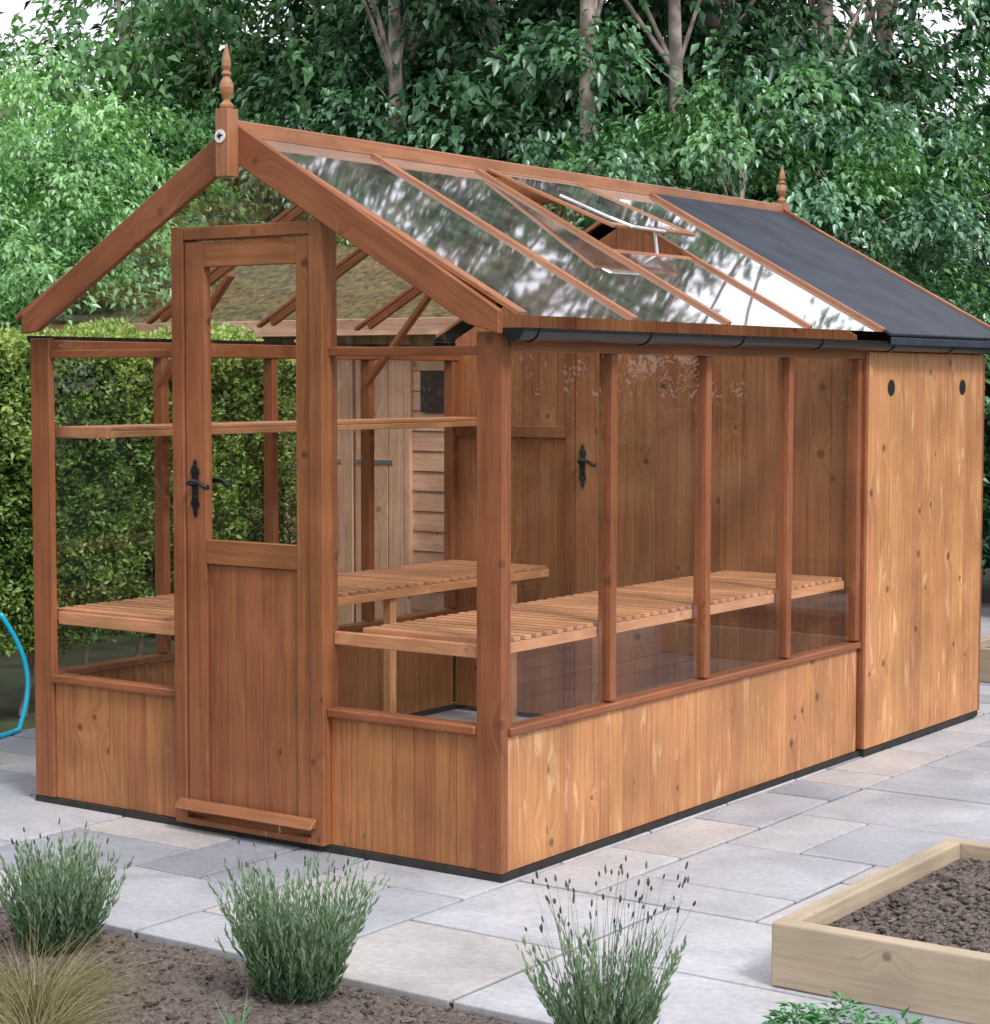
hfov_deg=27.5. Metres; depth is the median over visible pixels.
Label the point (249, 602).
door
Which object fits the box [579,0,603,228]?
tree
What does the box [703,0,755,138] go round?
tree
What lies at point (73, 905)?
lavender plant
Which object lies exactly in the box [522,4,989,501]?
tree
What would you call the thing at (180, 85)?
tree
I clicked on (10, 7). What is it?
sky
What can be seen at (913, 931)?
raised bed
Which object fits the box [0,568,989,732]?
ground
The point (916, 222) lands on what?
tree
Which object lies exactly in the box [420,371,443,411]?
shed window
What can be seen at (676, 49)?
tree
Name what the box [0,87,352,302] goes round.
tree
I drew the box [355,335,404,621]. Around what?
shed door
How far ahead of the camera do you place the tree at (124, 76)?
16.56 m
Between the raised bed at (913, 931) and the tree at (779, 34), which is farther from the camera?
the tree at (779, 34)
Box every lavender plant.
[0,818,133,953]
[202,825,390,1004]
[516,855,695,1023]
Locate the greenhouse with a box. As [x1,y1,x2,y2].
[15,43,989,882]
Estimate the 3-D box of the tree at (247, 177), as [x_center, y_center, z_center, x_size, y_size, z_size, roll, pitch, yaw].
[-0.188,-1.415,14.601,5.099,4.097,4.760,0,4,6]
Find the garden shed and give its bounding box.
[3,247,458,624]
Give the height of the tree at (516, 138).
3.572 m
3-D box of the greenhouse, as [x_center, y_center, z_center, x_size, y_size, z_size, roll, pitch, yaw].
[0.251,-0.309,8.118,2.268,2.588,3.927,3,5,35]
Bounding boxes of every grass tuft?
[0,916,177,1023]
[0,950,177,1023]
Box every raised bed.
[771,837,989,1023]
[980,636,989,681]
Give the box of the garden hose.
[0,612,29,738]
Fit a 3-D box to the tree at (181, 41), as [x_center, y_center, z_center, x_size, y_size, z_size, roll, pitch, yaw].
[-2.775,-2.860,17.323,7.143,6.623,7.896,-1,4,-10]
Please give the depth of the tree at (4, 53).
16.18 m
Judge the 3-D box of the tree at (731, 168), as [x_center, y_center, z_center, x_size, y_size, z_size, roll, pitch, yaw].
[0.837,-0.913,13.251,4.053,3.256,3.784,-1,4,-14]
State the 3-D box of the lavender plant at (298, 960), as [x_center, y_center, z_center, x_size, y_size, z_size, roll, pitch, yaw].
[-0.474,0.990,4.979,0.420,0.408,0.412,3,5,35]
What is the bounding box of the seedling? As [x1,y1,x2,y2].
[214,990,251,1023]
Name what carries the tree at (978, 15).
on the ground
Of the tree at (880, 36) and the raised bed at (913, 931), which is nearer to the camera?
the raised bed at (913, 931)
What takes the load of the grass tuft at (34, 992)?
on the flower bed soil
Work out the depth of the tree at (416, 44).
15.65 m
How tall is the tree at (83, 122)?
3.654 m
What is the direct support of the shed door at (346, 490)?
in the garden shed
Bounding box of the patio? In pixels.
[0,604,989,1023]
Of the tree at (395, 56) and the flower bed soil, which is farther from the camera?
the tree at (395, 56)
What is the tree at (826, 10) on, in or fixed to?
on the ground
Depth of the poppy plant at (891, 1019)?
4.25 m
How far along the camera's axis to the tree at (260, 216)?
15.08 m
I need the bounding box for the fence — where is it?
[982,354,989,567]
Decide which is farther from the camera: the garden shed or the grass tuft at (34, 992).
the garden shed
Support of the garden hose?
on the patio
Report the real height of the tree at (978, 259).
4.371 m
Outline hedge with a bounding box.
[0,316,296,715]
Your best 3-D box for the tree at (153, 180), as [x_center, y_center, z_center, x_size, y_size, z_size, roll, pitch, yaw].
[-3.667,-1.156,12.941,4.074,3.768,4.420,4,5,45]
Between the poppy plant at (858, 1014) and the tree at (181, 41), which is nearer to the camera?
the poppy plant at (858, 1014)
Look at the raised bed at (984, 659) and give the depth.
10.15 m
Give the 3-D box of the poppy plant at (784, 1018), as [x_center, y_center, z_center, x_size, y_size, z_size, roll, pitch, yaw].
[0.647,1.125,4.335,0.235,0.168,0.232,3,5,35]
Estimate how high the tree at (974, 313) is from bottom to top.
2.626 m
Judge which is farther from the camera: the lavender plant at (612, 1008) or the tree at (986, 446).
the tree at (986, 446)
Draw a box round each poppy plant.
[761,1000,821,1023]
[804,991,889,1023]
[871,1006,923,1023]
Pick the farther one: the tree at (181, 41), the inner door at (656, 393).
the tree at (181, 41)
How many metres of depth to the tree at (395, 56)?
14.81 m
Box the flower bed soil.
[0,907,519,1023]
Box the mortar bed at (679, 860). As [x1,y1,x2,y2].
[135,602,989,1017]
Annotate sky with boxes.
[0,0,989,287]
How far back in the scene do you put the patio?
6.13 m
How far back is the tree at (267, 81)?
14.90 m
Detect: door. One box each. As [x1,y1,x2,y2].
[174,236,315,831]
[337,336,355,624]
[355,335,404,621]
[455,317,706,709]
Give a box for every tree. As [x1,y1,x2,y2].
[0,0,453,260]
[0,0,510,236]
[0,33,236,296]
[0,38,257,335]
[0,65,355,409]
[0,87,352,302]
[1,0,663,216]
[107,37,703,487]
[111,0,900,224]
[155,125,354,246]
[199,0,984,258]
[287,0,989,303]
[355,122,814,462]
[361,0,408,144]
[368,0,439,70]
[438,102,724,226]
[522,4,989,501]
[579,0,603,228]
[579,11,989,565]
[622,0,701,170]
[626,0,989,276]
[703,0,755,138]
[760,0,881,235]
[838,0,898,259]
[863,94,989,304]
[893,250,989,574]
[925,266,989,568]

